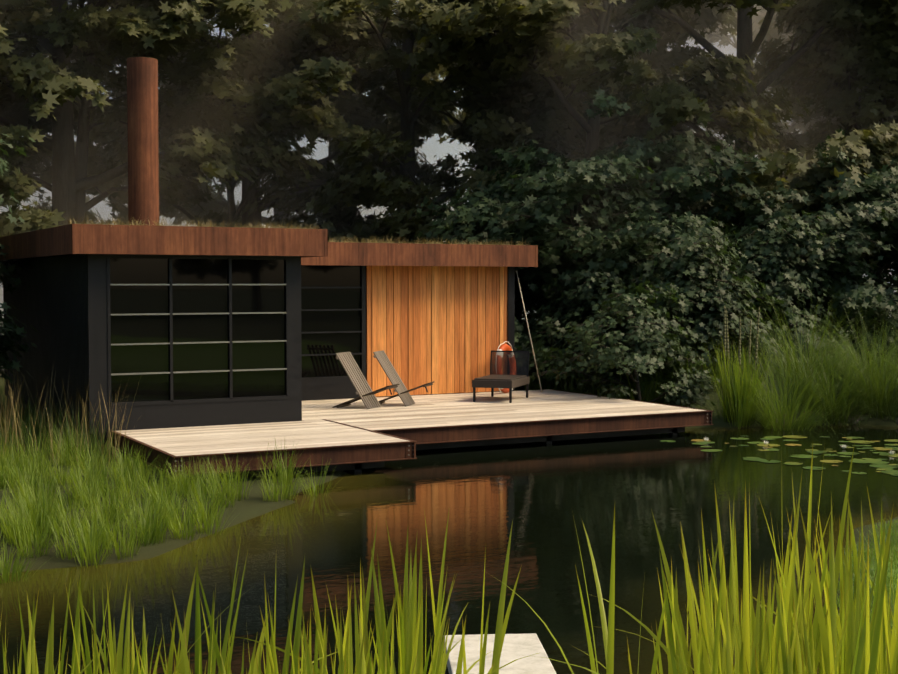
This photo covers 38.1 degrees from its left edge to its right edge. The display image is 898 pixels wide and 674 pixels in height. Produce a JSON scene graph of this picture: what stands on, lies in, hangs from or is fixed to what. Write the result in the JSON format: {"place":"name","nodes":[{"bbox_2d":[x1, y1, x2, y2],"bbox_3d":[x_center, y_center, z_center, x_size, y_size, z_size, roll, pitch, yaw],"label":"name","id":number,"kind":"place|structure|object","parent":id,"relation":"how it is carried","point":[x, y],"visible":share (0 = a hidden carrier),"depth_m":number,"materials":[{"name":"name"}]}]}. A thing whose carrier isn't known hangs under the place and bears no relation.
{"place":"outdoors","nodes":[
{"label":"outdoors","id":0,"kind":"place"},
{"bbox_2d":[7,254,301,454],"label":"black pavilion","id":1,"kind":"structure","parent":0,"point":[190,340],"depth_m":18.63,"materials":[{"name":"black glass"}]},
{"bbox_2d":[3,254,93,433],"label":"wall","id":2,"kind":"structure","parent":1,"relation":"attached to","point":[54,302],"depth_m":19.88,"materials":[{"name":"black wood"}]},
{"bbox_2d":[0,224,327,261],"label":"pavilion roof","id":3,"kind":"structure","parent":1,"relation":"on","point":[71,240],"depth_m":18.39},
{"bbox_2d":[127,57,158,225],"bbox_3d":[-4.978,-3.049,21.155,0.490,2.910,0.490,-1,3,-28],"label":"chimney","id":4,"kind":"object","parent":3,"relation":"on","point":[142,133],"visible":0.94,"depth_m":20.95,"materials":[{"name":"brown metal"}]},
{"bbox_2d":[9,214,318,234],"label":"roof grass","id":5,"kind":"structure","parent":3,"relation":"on","point":[198,221],"depth_m":18.41,"materials":[{"name":"green plant"}]},
{"bbox_2d":[366,266,506,396],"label":"wooden wall","id":6,"kind":"structure","parent":0,"point":[444,328],"depth_m":23.91,"materials":[{"name":"orange wood"}]},
{"bbox_2d":[0,425,897,673],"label":"pond water","id":7,"kind":"structure","parent":0,"point":[537,493],"depth_m":12.13,"materials":[{"name":"black liquid"}]},
{"bbox_2d":[0,443,897,673],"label":"reeds","id":8,"kind":"object","parent":7,"relation":"on","point":[793,640],"visible":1,"depth_m":6.03,"materials":[{"name":"green plant"}]},
{"bbox_2d":[661,435,897,475],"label":"water lilies","id":9,"kind":"object","parent":7,"relation":"on","point":[879,464],"visible":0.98,"depth_m":18.81,"materials":[{"name":"green plant"}]},
{"bbox_2d":[0,291,897,655],"bbox_3d":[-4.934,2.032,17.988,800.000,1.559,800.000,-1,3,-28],"label":"ground","id":10,"kind":"structure","parent":0,"point":[252,505],"depth_m":14.26,"materials":[{"name":"green plant"}]},
{"bbox_2d":[0,158,38,382],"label":"bush","id":11,"kind":"object","parent":10,"relation":"on","point":[6,330],"visible":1,"depth_m":19.69,"materials":[{"name":"green plant"}]},
{"bbox_2d":[0,134,39,293],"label":"tree","id":12,"kind":"object","parent":10,"relation":"on","point":[5,271],"visible":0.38,"depth_m":21.84,"materials":[{"name":"green plant"}]},
{"bbox_2d":[0,383,118,462],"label":"grass clump","id":13,"kind":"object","parent":10,"relation":"on","point":[36,434],"depth_m":18.09,"materials":[{"name":"green plant"}]},
{"bbox_2d":[0,397,121,464],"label":"wild grass","id":14,"kind":"structure","parent":10,"relation":"on","point":[43,429],"depth_m":18.21,"materials":[{"name":"green plant"}]},
{"bbox_2d":[0,5,126,223],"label":"maple tree","id":15,"kind":"object","parent":10,"relation":"on","point":[108,89],"depth_m":36.48,"materials":[{"name":"green plant"}]},
{"bbox_2d":[0,98,127,224],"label":"maple tree","id":16,"kind":"object","parent":10,"relation":"on","point":[111,202],"depth_m":32.33,"materials":[{"name":"green plant"}]},
{"bbox_2d":[0,356,138,465],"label":"dry seed stalks","id":17,"kind":"object","parent":10,"relation":"on","point":[14,416],"visible":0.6,"depth_m":17.37,"materials":[{"name":"brown plant"}]},
{"bbox_2d":[0,0,247,285],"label":"maple tree","id":18,"kind":"object","parent":10,"relation":"on","point":[181,14],"visible":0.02,"depth_m":27.91,"materials":[{"name":"green plant"}]},
{"bbox_2d":[0,426,339,583],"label":"marsh grass","id":19,"kind":"structure","parent":10,"relation":"on","point":[30,521],"depth_m":13.32,"materials":[{"name":"green plant"}]},
{"bbox_2d":[0,0,341,225],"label":"maple tree","id":20,"kind":"object","parent":10,"relation":"on","point":[53,90],"visible":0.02,"depth_m":29.55,"materials":[{"name":"green plant"}]},
{"bbox_2d":[12,0,448,227],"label":"maple tree","id":21,"kind":"object","parent":10,"relation":"on","point":[329,69],"visible":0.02,"depth_m":29.24,"materials":[{"name":"green plant"}]},
{"bbox_2d":[38,23,443,242],"bbox_3d":[-4.919,-3.546,33.688,11.048,8.465,8.051,3,4,49],"label":"maple tree","id":22,"kind":"object","parent":10,"relation":"on","point":[371,234],"depth_m":31.29,"materials":[{"name":"green plant"}]},
{"bbox_2d":[111,0,466,226],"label":"maple tree","id":23,"kind":"object","parent":10,"relation":"on","point":[355,110],"depth_m":37.21,"materials":[{"name":"green plant"}]},
{"bbox_2d":[180,0,597,240],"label":"maple tree","id":24,"kind":"object","parent":10,"relation":"on","point":[330,10],"visible":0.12,"depth_m":30.87,"materials":[{"name":"green plant"}]},
{"bbox_2d":[301,265,514,400],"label":"wall","id":25,"kind":"structure","parent":10,"relation":"on","point":[333,310],"depth_m":22.99,"materials":[{"name":"black glass"}]},
{"bbox_2d":[301,242,537,266],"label":"roof fascia","id":26,"kind":"structure","parent":25,"relation":"on","point":[374,254],"depth_m":23.29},
{"bbox_2d":[329,235,533,244],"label":"roof grass","id":27,"kind":"structure","parent":26,"relation":"on","point":[374,241],"depth_m":23.54,"materials":[{"name":"green plant"}]},
{"bbox_2d":[516,271,541,391],"bbox_3d":[1.512,-0.109,24.548,0.568,2.294,0.032,1,3,29],"label":"leaning pole","id":28,"kind":"object","parent":25,"relation":"attached to","point":[529,332],"visible":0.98,"depth_m":24.54,"materials":[{"name":"beige wood"}]},
{"bbox_2d":[110,389,713,480],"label":"wooden deck","id":29,"kind":"structure","parent":10,"relation":"on","point":[357,436],"depth_m":19.03,"materials":[{"name":"grey wood"}]},
{"bbox_2d":[332,352,398,408],"bbox_3d":[-1.373,0.716,21.458,1.025,0.913,0.550,1,3,21],"label":"deck chair","id":30,"kind":"object","parent":29,"relation":"on","point":[366,393],"visible":0.94,"depth_m":21.45,"materials":[{"name":"grey wood"}]},
{"bbox_2d":[373,350,433,406],"bbox_3d":[-0.792,0.698,21.911,1.025,0.913,0.550,1,2,15],"label":"deck chair","id":31,"kind":"object","parent":29,"relation":"on","point":[402,391],"visible":0.83,"depth_m":21.89,"materials":[{"name":"grey wood"}]},
{"bbox_2d":[472,350,529,402],"bbox_3d":[0.921,0.687,22.895,0.720,0.836,1.160,1,3,19],"label":"chair","id":32,"kind":"object","parent":29,"relation":"on","point":[492,380],"visible":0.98,"depth_m":23.25,"materials":[{"name":"black wicker"}]},
{"bbox_2d":[495,341,515,393],"bbox_3d":[1.060,0.586,24.269,0.120,1.003,1.003,-2,1,24],"label":"lifebuoy","id":33,"kind":"object","parent":29,"relation":"on","point":[505,347],"visible":0.27,"depth_m":24.13,"materials":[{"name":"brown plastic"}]},
{"bbox_2d":[343,63,623,356],"bbox_3d":[2.868,-3.519,34.811,10.881,8.337,7.929,3,4,51],"label":"maple tree","id":34,"kind":"object","parent":10,"relation":"on","point":[446,166],"depth_m":32.52,"materials":[{"name":"green plant"}]},
{"bbox_2d":[443,633,556,673],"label":"stone plank jetty","id":35,"kind":"object","parent":10,"relation":"on","point":[516,646],"visible":0.65,"depth_m":7.83,"materials":[{"name":"beige stone"}]},
{"bbox_2d":[409,142,606,372],"bbox_3d":[1.310,-1.567,28.462,5.930,5.600,5.301,-2,3,-38],"label":"bush","id":36,"kind":"object","parent":10,"relation":"on","point":[465,214],"visible":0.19,"depth_m":27.03,"materials":[{"name":"green plant"}]},
{"bbox_2d":[350,0,714,308],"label":"maple tree","id":37,"kind":"object","parent":10,"relation":"on","point":[474,98],"depth_m":32.75,"materials":[{"name":"green plant"}]},
{"bbox_2d":[300,0,815,365],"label":"maple tree","id":38,"kind":"object","parent":10,"relation":"on","point":[478,18],"visible":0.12,"depth_m":29.34,"materials":[{"name":"green plant"}]},
{"bbox_2d":[439,87,695,376],"bbox_3d":[2.538,-2.136,27.978,5.831,6.160,6.523,0,2,-6],"label":"bush","id":39,"kind":"object","parent":10,"relation":"on","point":[563,184],"visible":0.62,"depth_m":26.34,"materials":[{"name":"green plant"}]},
{"bbox_2d":[515,260,683,386],"bbox_3d":[2.732,-0.103,25.797,4.168,2.885,3.789,0,2,8],"label":"bush","id":40,"kind":"object","parent":10,"relation":"on","point":[574,311],"visible":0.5,"depth_m":25.72,"materials":[{"name":"green plant"}]},
{"bbox_2d":[522,335,722,407],"bbox_3d":[3.293,0.619,25.217,4.810,1.421,3.323,1,3,27],"label":"nettle patch","id":41,"kind":"object","parent":10,"relation":"on","point":[646,386],"visible":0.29,"depth_m":24.59,"materials":[{"name":"green plant"}]},
{"bbox_2d":[530,277,720,408],"bbox_3d":[3.146,0.156,23.882,3.315,2.524,3.647,-1,3,-31],"label":"bush","id":42,"kind":"object","parent":10,"relation":"on","point":[638,333],"visible":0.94,"depth_m":23.39,"materials":[{"name":"green plant"}]},
{"bbox_2d":[524,91,793,345],"bbox_3d":[4.789,-2.500,29.631,6.361,6.721,7.116,0,2,-3],"label":"bush","id":43,"kind":"object","parent":10,"relation":"on","point":[713,169],"visible":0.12,"depth_m":27.79,"materials":[{"name":"green plant"}]},
{"bbox_2d":[531,0,795,198],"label":"maple tree","id":44,"kind":"object","parent":10,"relation":"on","point":[678,56],"depth_m":34.26,"materials":[{"name":"green plant"}]},
{"bbox_2d":[443,0,897,367],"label":"maple tree","id":45,"kind":"object","parent":10,"relation":"on","point":[867,147],"visible":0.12,"depth_m":28.71,"materials":[{"name":"green plant"}]},
{"bbox_2d":[574,165,774,364],"bbox_3d":[4.656,-1.272,27.077,4.241,4.480,4.744,1,3,30],"label":"bush","id":46,"kind":"object","parent":10,"relation":"on","point":[643,234],"visible":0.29,"depth_m":25.95,"materials":[{"name":"green plant"}]},
{"bbox_2d":[579,223,795,379],"bbox_3d":[4.769,-0.609,25.728,4.689,3.245,4.262,0,2,-5],"label":"bush","id":47,"kind":"object","parent":10,"relation":"on","point":[697,252],"visible":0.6,"depth_m":24.83,"materials":[{"name":"green plant"}]},
{"bbox_2d":[690,326,751,392],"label":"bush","id":48,"kind":"object","parent":10,"relation":"on","point":[698,353],"visible":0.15,"depth_m":25.06,"materials":[{"name":"green plant"}]},
{"bbox_2d":[723,306,759,414],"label":"mullein spikes","id":49,"kind":"object","parent":10,"relation":"on","point":[726,341],"visible":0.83,"depth_m":22.47,"materials":[{"name":"green plant"}]},
{"bbox_2d":[707,337,777,428],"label":"iris clump","id":50,"kind":"object","parent":10,"relation":"on","point":[740,417],"visible":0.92,"depth_m":22.16,"materials":[{"name":"green plant"}]},
{"bbox_2d":[667,4,832,158],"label":"maple tree","id":51,"kind":"object","parent":10,"relation":"on","point":[792,128],"depth_m":47.89,"materials":[{"name":"green plant"}]},
{"bbox_2d":[660,210,866,382],"bbox_3d":[6.450,-0.830,27.208,4.736,3.606,5.210,2,3,40],"label":"bush","id":52,"kind":"object","parent":10,"relation":"on","point":[790,287],"visible":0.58,"depth_m":26.09,"materials":[{"name":"green plant"}]},
{"bbox_2d":[668,288,897,438],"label":"bank tussocks","id":53,"kind":"object","parent":10,"relation":"on","point":[856,375],"visible":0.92,"depth_m":22.59,"materials":[{"name":"green plant"}]},
{"bbox_2d":[681,0,897,363],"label":"maple tree","id":54,"kind":"object","parent":10,"relation":"on","point":[767,180],"visible":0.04,"depth_m":31.00,"materials":[{"name":"green plant"}]},
{"bbox_2d":[683,151,897,376],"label":"bush","id":55,"kind":"object","parent":10,"relation":"on","point":[755,217],"visible":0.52,"depth_m":26.68,"materials":[{"name":"green plant"}]},
{"bbox_2d":[707,374,897,426],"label":"grass","id":56,"kind":"structure","parent":10,"relation":"on","point":[892,414],"depth_m":22.61,"materials":[{"name":"green plant"}]},
{"bbox_2d":[752,12,897,350],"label":"maple tree","id":57,"kind":"object","parent":10,"relation":"on","point":[805,119],"depth_m":38.19,"materials":[{"name":"green plant"}]},
{"bbox_2d":[768,128,897,363],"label":"bush","id":58,"kind":"object","parent":10,"relation":"on","point":[867,293],"visible":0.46,"depth_m":26.83,"materials":[{"name":"green plant"}]},
{"bbox_2d":[816,155,897,355],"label":"bush","id":59,"kind":"object","parent":10,"relation":"on","point":[892,185],"visible":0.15,"depth_m":27.48,"materials":[{"name":"green plant"}]},
{"bbox_2d":[845,415,870,423],"bbox_3d":[7.247,1.468,22.956,0.534,0.182,0.956,2,3,45],"label":"bank stone","id":60,"kind":"object","parent":10,"relation":"on","point":[860,416],"visible":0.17,"depth_m":22.68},
{"bbox_2d":[823,518,897,661],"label":"grass","id":61,"kind":"structure","parent":10,"relation":"on","point":[895,554],"depth_m":10.80,"materials":[{"name":"green plant"}]},
{"bbox_2d":[838,54,897,181],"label":"maple tree","id":62,"kind":"object","parent":10,"relation":"on","point":[896,119],"depth_m":35.60,"materials":[{"name":"green plant"}]},
{"bbox_2d":[0,0,897,397],"label":"sky","id":63,"kind":"structure","parent":0,"point":[431,148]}
]}

